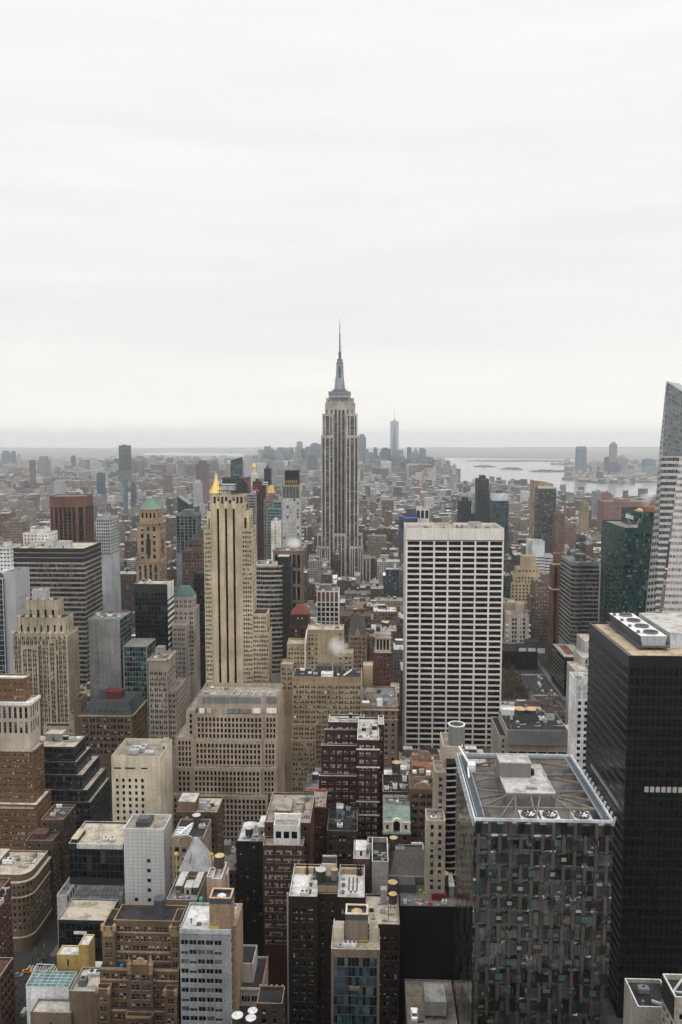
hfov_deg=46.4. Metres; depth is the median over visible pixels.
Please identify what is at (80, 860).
window
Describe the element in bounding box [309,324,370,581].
setback skyscraper
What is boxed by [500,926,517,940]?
window
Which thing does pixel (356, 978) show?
window
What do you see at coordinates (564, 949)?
window
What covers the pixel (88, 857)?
window
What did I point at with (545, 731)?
louvred building
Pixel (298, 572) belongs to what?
window
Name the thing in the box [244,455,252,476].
tower
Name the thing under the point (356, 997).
window
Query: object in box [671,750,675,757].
window
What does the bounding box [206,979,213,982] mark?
window
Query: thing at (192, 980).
window
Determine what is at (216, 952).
window
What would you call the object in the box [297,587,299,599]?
window
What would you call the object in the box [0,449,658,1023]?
ground
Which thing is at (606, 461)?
tower
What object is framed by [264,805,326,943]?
window
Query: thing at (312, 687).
window
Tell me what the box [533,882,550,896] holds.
window
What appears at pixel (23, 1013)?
delivery van
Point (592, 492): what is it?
window
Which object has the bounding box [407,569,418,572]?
window
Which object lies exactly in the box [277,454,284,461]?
tower
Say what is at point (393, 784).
brick building
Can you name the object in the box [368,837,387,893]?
service tower
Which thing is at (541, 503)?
window
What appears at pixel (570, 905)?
window
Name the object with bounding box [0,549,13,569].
window
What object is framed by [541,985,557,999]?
window
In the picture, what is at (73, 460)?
tower
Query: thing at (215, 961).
window
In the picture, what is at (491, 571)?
window
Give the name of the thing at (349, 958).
window
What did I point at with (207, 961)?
window
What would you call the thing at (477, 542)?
window
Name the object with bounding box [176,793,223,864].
brick slab
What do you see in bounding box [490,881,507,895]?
window
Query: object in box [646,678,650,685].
window
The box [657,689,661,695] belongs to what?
window
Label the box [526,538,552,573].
white office
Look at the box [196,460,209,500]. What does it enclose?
brown slab
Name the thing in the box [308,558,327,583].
city block building
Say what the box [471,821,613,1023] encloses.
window
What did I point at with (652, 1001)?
corner building
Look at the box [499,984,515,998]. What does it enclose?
window
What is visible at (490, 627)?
window
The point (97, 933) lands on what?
window
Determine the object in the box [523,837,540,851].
window
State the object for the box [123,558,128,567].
city block building
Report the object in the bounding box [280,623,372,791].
tan block
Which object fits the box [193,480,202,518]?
tower
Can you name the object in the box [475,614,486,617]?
window
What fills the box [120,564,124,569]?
city block building
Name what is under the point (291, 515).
capped tower
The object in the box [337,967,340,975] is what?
window
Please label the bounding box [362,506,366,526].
city block building
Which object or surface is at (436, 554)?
window
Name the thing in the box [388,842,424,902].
slate roof building
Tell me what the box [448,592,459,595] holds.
window
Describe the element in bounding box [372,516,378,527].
brick block
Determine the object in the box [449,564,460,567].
window
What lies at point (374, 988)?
window
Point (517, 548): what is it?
brick block
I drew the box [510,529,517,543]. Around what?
city block building
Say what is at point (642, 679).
window
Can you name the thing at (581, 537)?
glass block
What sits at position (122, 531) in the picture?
city block building
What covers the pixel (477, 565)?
window
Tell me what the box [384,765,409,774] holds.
brick block
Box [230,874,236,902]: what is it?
window
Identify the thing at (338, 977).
window
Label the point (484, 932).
window
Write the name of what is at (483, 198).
sky
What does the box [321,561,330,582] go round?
city block building
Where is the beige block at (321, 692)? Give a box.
[291,663,362,792]
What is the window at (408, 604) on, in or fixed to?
in the grid slab at (452, 614)
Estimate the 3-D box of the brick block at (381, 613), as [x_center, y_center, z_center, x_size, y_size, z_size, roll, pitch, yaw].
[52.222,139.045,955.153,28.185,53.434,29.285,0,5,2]
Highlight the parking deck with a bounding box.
[404,979,456,1023]
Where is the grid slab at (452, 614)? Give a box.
[402,521,503,750]
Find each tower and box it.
[0,674,51,849]
[1,451,10,467]
[11,451,16,466]
[11,588,88,734]
[17,454,20,466]
[29,460,35,489]
[37,456,50,476]
[49,494,93,541]
[54,480,65,494]
[71,455,75,472]
[78,460,89,470]
[91,461,101,478]
[96,472,105,494]
[96,512,120,610]
[119,444,131,482]
[123,480,127,513]
[123,814,172,904]
[131,482,135,506]
[134,578,173,649]
[135,499,166,581]
[163,474,172,498]
[176,509,200,589]
[178,495,192,512]
[182,537,203,587]
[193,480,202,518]
[204,484,271,682]
[209,475,220,509]
[222,475,250,507]
[230,457,242,476]
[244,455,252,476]
[251,463,257,489]
[253,478,265,560]
[262,454,269,459]
[263,466,271,497]
[267,500,282,558]
[271,517,280,560]
[272,546,303,608]
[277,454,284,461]
[282,470,301,546]
[295,442,301,457]
[301,448,304,459]
[307,454,316,469]
[310,443,320,447]
[319,713,383,839]
[331,903,379,1023]
[359,434,365,461]
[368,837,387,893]
[373,447,377,458]
[374,625,391,686]
[381,448,390,460]
[398,508,417,565]
[399,455,403,462]
[411,505,428,522]
[424,732,462,898]
[434,457,444,464]
[452,464,455,479]
[453,746,616,1023]
[457,496,474,522]
[475,475,491,522]
[490,490,508,553]
[510,554,540,607]
[524,572,548,646]
[529,480,555,553]
[547,552,564,663]
[567,672,587,778]
[575,446,586,472]
[585,613,681,1017]
[591,462,596,470]
[599,462,603,469]
[599,506,654,622]
[604,457,608,471]
[608,462,620,474]
[609,442,616,464]
[617,455,627,470]
[642,458,655,467]
[642,466,657,475]
[646,381,681,612]
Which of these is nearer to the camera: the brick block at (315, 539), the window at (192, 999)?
the window at (192, 999)
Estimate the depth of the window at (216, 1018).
282.04 m
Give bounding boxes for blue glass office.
[503,572,510,598]
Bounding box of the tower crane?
[418,466,431,499]
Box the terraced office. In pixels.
[565,634,588,722]
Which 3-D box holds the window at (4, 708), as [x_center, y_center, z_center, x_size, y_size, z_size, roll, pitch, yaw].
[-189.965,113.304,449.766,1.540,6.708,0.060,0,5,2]
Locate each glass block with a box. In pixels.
[131,513,139,528]
[351,582,359,589]
[385,564,398,596]
[578,533,588,541]
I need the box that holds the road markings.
[28,672,557,972]
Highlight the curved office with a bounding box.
[256,555,292,682]
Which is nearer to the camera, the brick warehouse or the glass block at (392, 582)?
the glass block at (392, 582)
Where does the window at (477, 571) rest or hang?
in the grid slab at (452, 614)
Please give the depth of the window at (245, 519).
566.55 m
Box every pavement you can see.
[49,942,58,956]
[515,670,535,699]
[537,661,565,699]
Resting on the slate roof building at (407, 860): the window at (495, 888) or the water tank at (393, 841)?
the water tank at (393, 841)
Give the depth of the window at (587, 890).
244.50 m
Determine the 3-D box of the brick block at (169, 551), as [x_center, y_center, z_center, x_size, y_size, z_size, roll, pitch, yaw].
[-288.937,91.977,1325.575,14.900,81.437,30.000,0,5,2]
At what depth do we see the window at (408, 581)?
605.74 m
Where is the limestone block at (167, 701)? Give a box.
[147,645,186,791]
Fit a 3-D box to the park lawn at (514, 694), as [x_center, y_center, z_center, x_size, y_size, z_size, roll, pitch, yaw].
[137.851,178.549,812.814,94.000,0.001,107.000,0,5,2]
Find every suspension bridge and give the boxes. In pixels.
[67,467,115,481]
[188,447,260,452]
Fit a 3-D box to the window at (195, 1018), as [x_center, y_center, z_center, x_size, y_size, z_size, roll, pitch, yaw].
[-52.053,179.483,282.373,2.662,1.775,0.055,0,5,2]
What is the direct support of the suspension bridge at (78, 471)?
on the ground at (22, 961)
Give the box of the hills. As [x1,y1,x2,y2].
[0,447,672,448]
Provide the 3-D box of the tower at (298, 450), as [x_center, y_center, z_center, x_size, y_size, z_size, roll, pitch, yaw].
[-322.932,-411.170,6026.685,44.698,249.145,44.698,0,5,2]
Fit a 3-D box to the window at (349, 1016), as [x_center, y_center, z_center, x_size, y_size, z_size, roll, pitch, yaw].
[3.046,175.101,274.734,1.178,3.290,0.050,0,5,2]
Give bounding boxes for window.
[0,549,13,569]
[0,579,23,673]
[0,680,50,846]
[0,885,11,956]
[3,522,29,544]
[3,707,5,717]
[9,722,11,732]
[14,545,102,685]
[14,621,78,734]
[14,707,16,718]
[19,707,21,718]
[24,533,55,543]
[25,722,27,732]
[27,862,49,927]
[44,737,110,829]
[51,810,74,915]
[60,923,64,929]
[60,930,65,936]
[60,938,65,944]
[65,923,70,929]
[66,931,70,937]
[66,938,71,944]
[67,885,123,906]
[69,856,73,862]
[69,863,73,869]
[71,923,76,929]
[71,931,76,937]
[72,938,76,944]
[77,923,82,929]
[78,856,82,862]
[78,863,82,869]
[82,849,86,855]
[83,923,87,930]
[85,505,93,541]
[87,856,91,862]
[88,924,93,930]
[91,849,95,855]
[94,924,99,930]
[94,931,99,937]
[95,939,99,945]
[95,946,99,952]
[95,954,100,960]
[96,856,100,862]
[96,864,100,870]
[97,517,118,554]
[97,612,155,713]
[100,849,104,855]
[103,926,180,1023]
[105,864,109,870]
[109,849,113,855]
[114,857,118,863]
[114,864,118,870]
[119,446,130,470]
[135,595,173,649]
[150,664,186,744]
[160,526,165,579]
[174,598,199,677]
[174,717,274,844]
[178,506,192,512]
[181,949,187,953]
[181,959,188,963]
[181,968,188,972]
[181,978,188,982]
[182,987,188,991]
[182,997,188,1001]
[182,1006,188,1010]
[182,1016,189,1019]
[183,541,203,583]
[189,940,196,944]
[189,950,196,953]
[189,959,196,963]
[190,978,196,982]
[190,997,197,1001]
[190,1006,197,1010]
[190,1016,197,1020]
[196,461,209,478]
[197,515,200,536]
[197,940,204,944]
[198,959,204,963]
[198,969,204,973]
[198,978,205,982]
[198,988,205,992]
[198,997,205,1001]
[199,1016,205,1020]
[204,496,271,682]
[206,940,212,944]
[206,950,212,954]
[206,959,213,963]
[206,969,213,973]
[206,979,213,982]
[207,988,213,992]
[207,1007,213,1011]
[207,1016,213,1020]
[214,941,221,944]
[214,950,221,954]
[214,960,221,963]
[215,969,221,973]
[215,988,221,992]
[215,1007,222,1011]
[215,1017,222,1020]
[223,479,250,507]
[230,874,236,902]
[231,463,242,476]
[244,518,246,527]
[249,494,256,533]
[253,483,265,555]
[256,567,282,672]
[263,469,271,492]
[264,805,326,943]
[276,831,280,837]
[282,633,353,689]
[284,832,288,837]
[292,832,296,838]
[293,555,295,567]
[293,571,295,583]
[293,587,295,599]
[293,682,362,790]
[297,555,299,567]
[297,571,299,583]
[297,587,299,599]
[310,400,368,581]
[321,727,381,839]
[322,899,344,1023]
[337,957,340,965]
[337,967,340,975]
[337,976,340,985]
[337,986,340,994]
[337,996,340,1004]
[337,1005,340,1013]
[337,1015,340,1023]
[340,619,369,642]
[348,957,351,966]
[348,967,351,975]
[348,977,351,985]
[348,996,351,1004]
[348,1006,351,1014]
[348,1015,351,1023]
[350,638,364,675]
[355,958,358,966]
[355,967,358,975]
[355,977,358,985]
[355,996,358,1004]
[355,1006,358,1014]
[355,1015,358,1023]
[362,1015,365,1023]
[366,958,369,966]
[366,968,369,976]
[366,977,369,985]
[366,987,369,995]
[366,996,369,1005]
[366,1006,369,1014]
[366,1016,369,1023]
[373,968,376,976]
[373,977,376,985]
[373,987,376,995]
[373,997,376,1005]
[373,1006,376,1014]
[373,1016,376,1023]
[374,614,395,621]
[395,653,401,680]
[400,519,416,530]
[406,608,500,750]
[407,558,418,561]
[407,564,418,566]
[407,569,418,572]
[407,575,418,578]
[407,580,418,583]
[407,586,418,589]
[407,592,418,594]
[407,597,418,600]
[407,603,418,606]
[408,541,419,544]
[408,547,419,550]
[408,552,419,555]
[421,541,432,544]
[421,547,432,550]
[421,552,432,555]
[421,558,432,561]
[421,564,432,567]
[421,569,432,572]
[421,575,432,578]
[421,580,432,583]
[421,586,432,589]
[421,592,432,594]
[421,597,432,600]
[421,603,432,606]
[421,608,432,611]
[425,777,440,889]
[434,597,445,600]
[434,603,445,606]
[434,608,445,611]
[435,541,446,544]
[435,547,446,550]
[435,553,446,555]
[435,558,446,561]
[435,564,446,567]
[435,569,446,572]
[435,575,446,578]
[435,581,446,583]
[435,586,446,589]
[435,592,445,595]
[448,569,459,572]
[448,575,459,578]
[448,581,459,583]
[448,586,459,589]
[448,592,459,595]
[448,597,459,600]
[448,603,459,606]
[448,609,459,611]
[448,614,459,617]
[449,541,460,544]
[449,547,460,550]
[449,553,460,555]
[449,558,460,561]
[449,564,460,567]
[457,498,474,522]
[462,553,473,556]
[462,558,473,561]
[462,564,473,567]
[462,570,473,572]
[462,575,473,578]
[462,581,473,584]
[462,586,473,589]
[462,592,473,595]
[462,598,473,600]
[462,603,473,606]
[462,609,473,612]
[462,614,473,617]
[462,620,472,623]
[463,541,474,544]
[463,547,474,550]
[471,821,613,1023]
[475,476,489,521]
[475,603,486,606]
[475,609,486,612]
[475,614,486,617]
[475,620,486,623]
[475,626,486,628]
[476,541,487,544]
[476,547,487,550]
[476,553,487,556]
[476,558,487,561]
[476,564,487,567]
[476,570,487,572]
[476,575,487,578]
[476,581,487,584]
[476,586,487,589]
[476,592,487,595]
[476,598,487,600]
[477,1013,494,1023]
[478,954,495,969]
[478,984,494,998]
[479,896,496,910]
[479,926,495,939]
[480,836,497,850]
[480,866,497,880]
[488,999,505,1012]
[489,587,500,589]
[489,592,500,595]
[489,598,500,601]
[489,603,500,606]
[489,609,500,612]
[489,615,500,617]
[489,620,500,623]
[489,626,500,628]
[489,631,500,634]
[489,940,506,954]
[489,970,505,983]
[490,500,507,552]
[490,542,501,544]
[490,547,501,550]
[490,553,501,556]
[490,558,501,561]
[490,564,501,567]
[490,570,501,573]
[490,575,501,578]
[490,581,501,584]
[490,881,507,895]
[490,910,506,925]
[491,821,508,835]
[491,851,508,865]
[498,1013,515,1023]
[499,955,516,969]
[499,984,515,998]
[500,896,517,910]
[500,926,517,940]
[501,836,518,850]
[501,866,518,880]
[509,999,526,1013]
[510,941,527,955]
[510,970,526,984]
[511,568,539,606]
[511,881,528,896]
[511,911,528,925]
[512,851,529,866]
[513,822,530,835]
[519,1014,536,1023]
[520,956,537,970]
[520,985,536,999]
[521,897,538,911]
[521,926,538,940]
[522,866,539,881]
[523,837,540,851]
[528,582,548,645]
[530,1000,547,1014]
[531,941,548,955]
[531,971,547,985]
[532,912,549,925]
[533,852,550,866]
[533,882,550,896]
[534,822,551,836]
[535,491,554,541]
[535,557,552,573]
[540,1015,557,1023]
[541,956,558,970]
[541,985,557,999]
[542,927,559,941]
[543,867,560,881]
[543,897,560,911]
[544,837,561,851]
[551,1000,568,1014]
[552,515,563,551]
[552,645,563,692]
[552,942,569,955]
[552,971,569,985]
[553,912,570,926]
[554,882,571,897]
[555,822,573,837]
[555,852,572,867]
[559,559,588,644]
[561,1015,578,1023]
[562,956,579,971]
[562,986,579,1000]
[563,927,580,941]
[564,898,581,912]
[565,868,582,882]
[566,837,583,852]
[572,1001,589,1015]
[573,972,590,985]
[574,913,592,927]
[574,942,590,956]
[575,883,593,897]
[576,853,593,867]
[577,823,594,837]
[579,504,587,518]
[582,1016,599,1023]
[583,986,600,1000]
[584,957,601,971]
[585,898,602,912]
[585,928,602,942]
[586,868,603,882]
[587,838,604,852]
[591,492,602,513]
[597,501,646,532]
[599,508,648,622]
[619,719,681,1011]
[629,688,633,695]
[630,678,633,685]
[634,699,638,705]
[634,709,638,715]
[635,668,639,675]
[635,678,639,685]
[635,688,638,695]
[639,719,643,726]
[640,689,644,695]
[640,699,644,705]
[640,709,643,716]
[641,668,645,675]
[641,678,644,685]
[645,709,649,716]
[645,719,648,726]
[646,383,681,612]
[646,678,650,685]
[647,668,650,675]
[650,719,654,726]
[650,730,654,736]
[651,689,655,695]
[651,699,655,705]
[651,709,654,716]
[652,668,656,675]
[652,678,655,685]
[656,709,660,716]
[656,719,660,726]
[657,678,661,685]
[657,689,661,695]
[657,699,660,706]
[658,668,661,675]
[661,720,665,726]
[661,730,665,736]
[662,699,666,706]
[662,709,665,716]
[663,668,667,675]
[663,678,667,685]
[666,740,670,746]
[667,709,671,716]
[667,720,671,726]
[668,689,672,695]
[668,699,671,706]
[669,668,673,675]
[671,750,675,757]
[672,730,676,736]
[672,740,675,747]
[673,699,677,706]
[673,709,677,716]
[674,668,678,675]
[674,679,678,685]
[674,689,677,696]
[677,740,681,747]
[677,750,681,757]
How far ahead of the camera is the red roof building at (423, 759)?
422.43 m
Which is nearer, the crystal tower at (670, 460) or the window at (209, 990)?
the window at (209, 990)
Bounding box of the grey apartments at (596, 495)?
[591,490,604,517]
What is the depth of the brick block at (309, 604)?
1007.30 m
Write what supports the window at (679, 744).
in the black tower at (633, 761)
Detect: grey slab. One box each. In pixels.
[0,567,29,673]
[88,609,155,737]
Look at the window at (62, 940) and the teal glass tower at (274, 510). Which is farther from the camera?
the teal glass tower at (274, 510)
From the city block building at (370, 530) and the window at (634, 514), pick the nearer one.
the window at (634, 514)
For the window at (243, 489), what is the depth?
1490.47 m
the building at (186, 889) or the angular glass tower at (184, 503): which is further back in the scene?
the angular glass tower at (184, 503)
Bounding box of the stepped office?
[40,730,110,829]
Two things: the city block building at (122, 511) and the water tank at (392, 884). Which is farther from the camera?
the city block building at (122, 511)
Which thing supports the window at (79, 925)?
in the dark building at (78, 919)
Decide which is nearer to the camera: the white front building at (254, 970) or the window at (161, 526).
the white front building at (254, 970)
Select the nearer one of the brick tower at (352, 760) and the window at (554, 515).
the brick tower at (352, 760)
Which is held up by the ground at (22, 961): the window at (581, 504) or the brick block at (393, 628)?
the brick block at (393, 628)
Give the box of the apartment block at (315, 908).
[287,855,364,1023]
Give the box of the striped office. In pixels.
[248,490,256,560]
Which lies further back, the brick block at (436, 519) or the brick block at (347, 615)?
the brick block at (436, 519)
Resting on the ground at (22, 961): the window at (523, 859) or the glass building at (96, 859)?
the glass building at (96, 859)
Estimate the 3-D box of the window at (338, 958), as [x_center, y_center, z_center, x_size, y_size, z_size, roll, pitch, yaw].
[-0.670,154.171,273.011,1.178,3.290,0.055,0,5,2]
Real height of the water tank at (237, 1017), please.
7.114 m
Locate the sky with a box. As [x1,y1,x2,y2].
[0,0,681,447]
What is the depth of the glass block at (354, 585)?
1144.74 m
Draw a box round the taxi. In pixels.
[22,968,32,972]
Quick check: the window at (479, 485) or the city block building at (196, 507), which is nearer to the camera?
the window at (479, 485)
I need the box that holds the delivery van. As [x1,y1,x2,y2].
[20,1007,26,1016]
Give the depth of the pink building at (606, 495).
2228.22 m
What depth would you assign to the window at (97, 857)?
373.73 m
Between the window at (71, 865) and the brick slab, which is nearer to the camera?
the window at (71, 865)
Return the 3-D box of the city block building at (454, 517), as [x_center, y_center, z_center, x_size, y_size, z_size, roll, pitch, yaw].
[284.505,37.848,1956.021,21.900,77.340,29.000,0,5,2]
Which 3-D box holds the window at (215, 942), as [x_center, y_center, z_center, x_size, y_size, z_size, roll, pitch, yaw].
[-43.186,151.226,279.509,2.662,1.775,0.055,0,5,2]
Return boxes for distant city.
[0,446,678,751]
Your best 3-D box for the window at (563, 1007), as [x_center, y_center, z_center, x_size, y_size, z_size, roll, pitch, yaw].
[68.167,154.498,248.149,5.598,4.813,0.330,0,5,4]
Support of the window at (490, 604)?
in the grid slab at (452, 614)
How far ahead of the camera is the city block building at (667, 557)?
1366.32 m
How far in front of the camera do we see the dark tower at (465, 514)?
1418.88 m
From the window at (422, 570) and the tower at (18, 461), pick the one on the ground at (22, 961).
the tower at (18, 461)
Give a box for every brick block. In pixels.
[0,511,15,521]
[15,509,23,518]
[24,500,33,515]
[26,496,36,508]
[93,505,96,519]
[111,507,117,514]
[120,570,136,611]
[124,538,137,558]
[165,515,175,539]
[166,542,173,561]
[167,504,173,514]
[167,567,176,586]
[302,542,312,559]
[304,570,308,602]
[304,600,315,608]
[304,768,320,792]
[307,525,313,540]
[307,583,314,602]
[310,617,316,623]
[314,532,317,553]
[322,569,332,586]
[337,574,355,597]
[340,608,370,642]
[345,577,351,589]
[352,597,366,607]
[359,524,364,531]
[361,528,365,550]
[366,628,374,660]
[367,600,378,613]
[370,638,392,685]
[371,556,382,579]
[371,583,383,599]
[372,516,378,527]
[373,604,396,623]
[376,621,396,641]
[377,526,390,541]
[382,499,393,517]
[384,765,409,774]
[385,510,391,526]
[392,533,397,547]
[397,619,402,638]
[397,695,399,734]
[398,746,419,767]
[399,661,402,734]
[420,746,439,760]
[433,516,440,522]
[463,746,488,766]
[483,747,490,766]
[503,556,513,573]
[509,515,520,530]
[509,544,521,553]
[564,501,574,506]
[564,506,571,518]
[564,524,575,546]
[581,542,592,557]
[591,517,596,528]
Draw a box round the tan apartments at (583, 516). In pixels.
[578,500,588,533]
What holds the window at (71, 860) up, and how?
in the glass building at (96, 859)
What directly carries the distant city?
on the ground at (22, 961)
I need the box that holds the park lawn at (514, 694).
[501,673,529,699]
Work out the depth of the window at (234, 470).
1859.90 m
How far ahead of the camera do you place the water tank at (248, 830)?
372.38 m
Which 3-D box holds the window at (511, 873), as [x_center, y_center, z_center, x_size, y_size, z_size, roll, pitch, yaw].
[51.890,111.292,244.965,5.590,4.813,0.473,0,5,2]
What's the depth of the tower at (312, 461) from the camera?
4903.40 m
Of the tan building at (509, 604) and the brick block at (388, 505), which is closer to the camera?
the tan building at (509, 604)
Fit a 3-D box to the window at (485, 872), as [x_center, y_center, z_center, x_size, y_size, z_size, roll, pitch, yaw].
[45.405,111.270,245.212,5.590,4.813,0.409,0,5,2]
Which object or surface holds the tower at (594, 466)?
on the ground at (22, 961)
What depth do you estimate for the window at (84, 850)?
373.64 m
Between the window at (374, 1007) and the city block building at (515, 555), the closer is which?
the window at (374, 1007)
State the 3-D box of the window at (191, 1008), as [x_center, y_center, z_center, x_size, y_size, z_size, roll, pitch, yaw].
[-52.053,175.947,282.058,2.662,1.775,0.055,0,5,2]
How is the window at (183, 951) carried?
in the office building at (211, 946)
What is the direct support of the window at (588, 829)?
in the folded glass tower at (533, 870)
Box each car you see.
[14,972,23,976]
[38,958,45,965]
[411,1007,417,1020]
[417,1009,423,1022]
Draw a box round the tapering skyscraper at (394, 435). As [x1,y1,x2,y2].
[390,409,398,458]
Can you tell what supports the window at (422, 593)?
in the grid slab at (452, 614)
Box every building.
[0,541,20,570]
[0,849,51,951]
[0,878,23,1023]
[23,527,57,544]
[26,804,76,918]
[26,963,76,1023]
[27,508,36,525]
[30,967,99,1023]
[57,877,77,941]
[58,898,118,960]
[66,821,126,908]
[74,686,147,806]
[80,681,89,701]
[95,494,106,511]
[95,894,186,1023]
[111,737,173,834]
[119,520,124,542]
[120,507,130,514]
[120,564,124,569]
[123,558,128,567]
[130,528,136,538]
[131,506,137,518]
[131,626,134,633]
[166,871,205,907]
[172,585,200,707]
[172,818,211,883]
[174,837,214,902]
[179,888,242,1023]
[193,504,199,511]
[199,862,228,902]
[203,503,204,518]
[224,839,236,902]
[231,984,284,1023]
[236,816,265,955]
[240,944,267,1004]
[263,789,327,1011]
[264,485,276,559]
[290,604,310,637]
[302,543,307,568]
[307,510,312,525]
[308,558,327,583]
[309,609,316,616]
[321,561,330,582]
[327,803,357,869]
[333,552,340,576]
[345,588,370,602]
[345,599,355,609]
[348,617,366,685]
[353,840,369,903]
[359,503,363,511]
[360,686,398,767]
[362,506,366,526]
[365,527,376,540]
[366,886,399,1023]
[367,533,385,555]
[370,500,375,513]
[375,596,402,619]
[377,558,399,584]
[382,547,396,553]
[382,774,407,836]
[382,795,410,843]
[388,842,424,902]
[390,682,398,694]
[393,639,402,681]
[396,565,403,587]
[398,611,402,619]
[399,872,455,1023]
[401,554,403,565]
[408,768,432,847]
[410,750,437,774]
[439,514,451,522]
[452,513,456,522]
[490,706,567,767]
[501,700,514,706]
[502,598,515,636]
[502,639,544,669]
[504,601,530,644]
[509,501,520,516]
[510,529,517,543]
[511,550,521,565]
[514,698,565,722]
[518,532,528,538]
[521,517,526,530]
[552,510,564,554]
[567,549,582,554]
[603,491,610,499]
[623,974,681,1023]
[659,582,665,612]
[665,537,670,566]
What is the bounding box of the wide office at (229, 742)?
[173,683,283,844]
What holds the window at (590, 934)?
in the folded glass tower at (533, 870)
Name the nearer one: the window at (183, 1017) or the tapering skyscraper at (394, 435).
the window at (183, 1017)
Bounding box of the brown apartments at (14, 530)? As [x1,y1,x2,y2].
[2,518,29,545]
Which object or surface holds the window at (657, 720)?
in the black tower at (633, 761)
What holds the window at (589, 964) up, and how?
in the folded glass tower at (533, 870)
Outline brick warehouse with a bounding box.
[596,499,648,533]
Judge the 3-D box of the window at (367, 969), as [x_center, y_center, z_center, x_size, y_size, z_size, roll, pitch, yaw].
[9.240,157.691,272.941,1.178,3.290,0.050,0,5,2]
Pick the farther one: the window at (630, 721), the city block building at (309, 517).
the city block building at (309, 517)
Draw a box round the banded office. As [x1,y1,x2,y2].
[558,553,600,644]
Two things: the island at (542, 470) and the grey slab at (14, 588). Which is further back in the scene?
the island at (542, 470)
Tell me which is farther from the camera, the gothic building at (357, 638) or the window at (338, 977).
the gothic building at (357, 638)
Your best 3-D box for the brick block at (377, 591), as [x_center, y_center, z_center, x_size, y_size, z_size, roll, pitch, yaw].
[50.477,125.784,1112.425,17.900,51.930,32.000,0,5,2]
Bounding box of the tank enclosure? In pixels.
[448,721,464,745]
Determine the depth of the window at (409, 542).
603.09 m
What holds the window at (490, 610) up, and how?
in the grid slab at (452, 614)
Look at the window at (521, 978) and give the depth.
247.87 m
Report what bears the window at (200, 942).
in the office building at (211, 946)
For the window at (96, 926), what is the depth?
343.63 m
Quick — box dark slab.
[193,570,205,688]
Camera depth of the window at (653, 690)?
333.30 m
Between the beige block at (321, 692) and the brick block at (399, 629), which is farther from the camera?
the brick block at (399, 629)
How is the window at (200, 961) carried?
in the office building at (211, 946)
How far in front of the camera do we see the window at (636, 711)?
334.28 m
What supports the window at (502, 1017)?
in the folded glass tower at (533, 870)
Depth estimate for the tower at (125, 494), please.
2332.40 m
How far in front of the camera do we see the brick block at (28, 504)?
2345.47 m
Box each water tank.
[192,813,200,826]
[215,853,223,871]
[232,1011,242,1023]
[245,826,252,835]
[246,1014,255,1023]
[248,1007,257,1023]
[312,772,318,780]
[315,866,325,880]
[331,867,337,880]
[388,879,397,892]
[389,891,396,909]
[390,835,397,851]
[392,760,400,774]
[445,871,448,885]
[514,706,525,713]
[525,706,535,714]
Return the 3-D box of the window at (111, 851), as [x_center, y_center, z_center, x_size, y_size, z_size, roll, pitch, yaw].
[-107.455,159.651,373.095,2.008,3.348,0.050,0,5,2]
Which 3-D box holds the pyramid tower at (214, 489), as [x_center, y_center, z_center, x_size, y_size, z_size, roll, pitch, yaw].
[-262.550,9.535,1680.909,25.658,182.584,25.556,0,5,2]
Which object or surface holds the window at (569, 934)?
in the folded glass tower at (533, 870)
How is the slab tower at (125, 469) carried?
on the ground at (22, 961)
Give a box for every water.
[143,452,242,455]
[445,458,676,498]
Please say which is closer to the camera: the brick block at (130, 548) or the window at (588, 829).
the window at (588, 829)
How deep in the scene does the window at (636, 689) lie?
333.54 m
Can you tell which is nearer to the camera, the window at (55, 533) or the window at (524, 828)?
the window at (524, 828)
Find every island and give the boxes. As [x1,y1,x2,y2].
[469,459,564,461]
[473,465,495,466]
[502,467,522,469]
[530,469,563,471]
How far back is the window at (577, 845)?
243.37 m
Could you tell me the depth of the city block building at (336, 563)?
1252.03 m
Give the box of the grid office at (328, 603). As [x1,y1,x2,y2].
[317,583,339,623]
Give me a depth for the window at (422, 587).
605.74 m
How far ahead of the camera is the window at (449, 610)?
606.48 m
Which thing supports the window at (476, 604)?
in the grid slab at (452, 614)
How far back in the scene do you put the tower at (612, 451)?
6109.54 m
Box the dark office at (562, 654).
[551,643,575,696]
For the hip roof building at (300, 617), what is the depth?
612.94 m
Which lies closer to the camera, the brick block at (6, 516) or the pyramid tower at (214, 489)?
the pyramid tower at (214, 489)
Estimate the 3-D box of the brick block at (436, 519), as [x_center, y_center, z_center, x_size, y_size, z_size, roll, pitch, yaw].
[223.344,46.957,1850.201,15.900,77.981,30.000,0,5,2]
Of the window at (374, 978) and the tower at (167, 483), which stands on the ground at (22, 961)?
the tower at (167, 483)
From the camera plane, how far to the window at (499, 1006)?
248.93 m
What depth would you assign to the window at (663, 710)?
333.87 m
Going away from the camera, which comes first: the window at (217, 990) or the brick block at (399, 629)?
the window at (217, 990)
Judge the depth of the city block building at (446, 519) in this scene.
2175.23 m
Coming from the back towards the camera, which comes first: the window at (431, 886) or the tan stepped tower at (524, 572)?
the tan stepped tower at (524, 572)

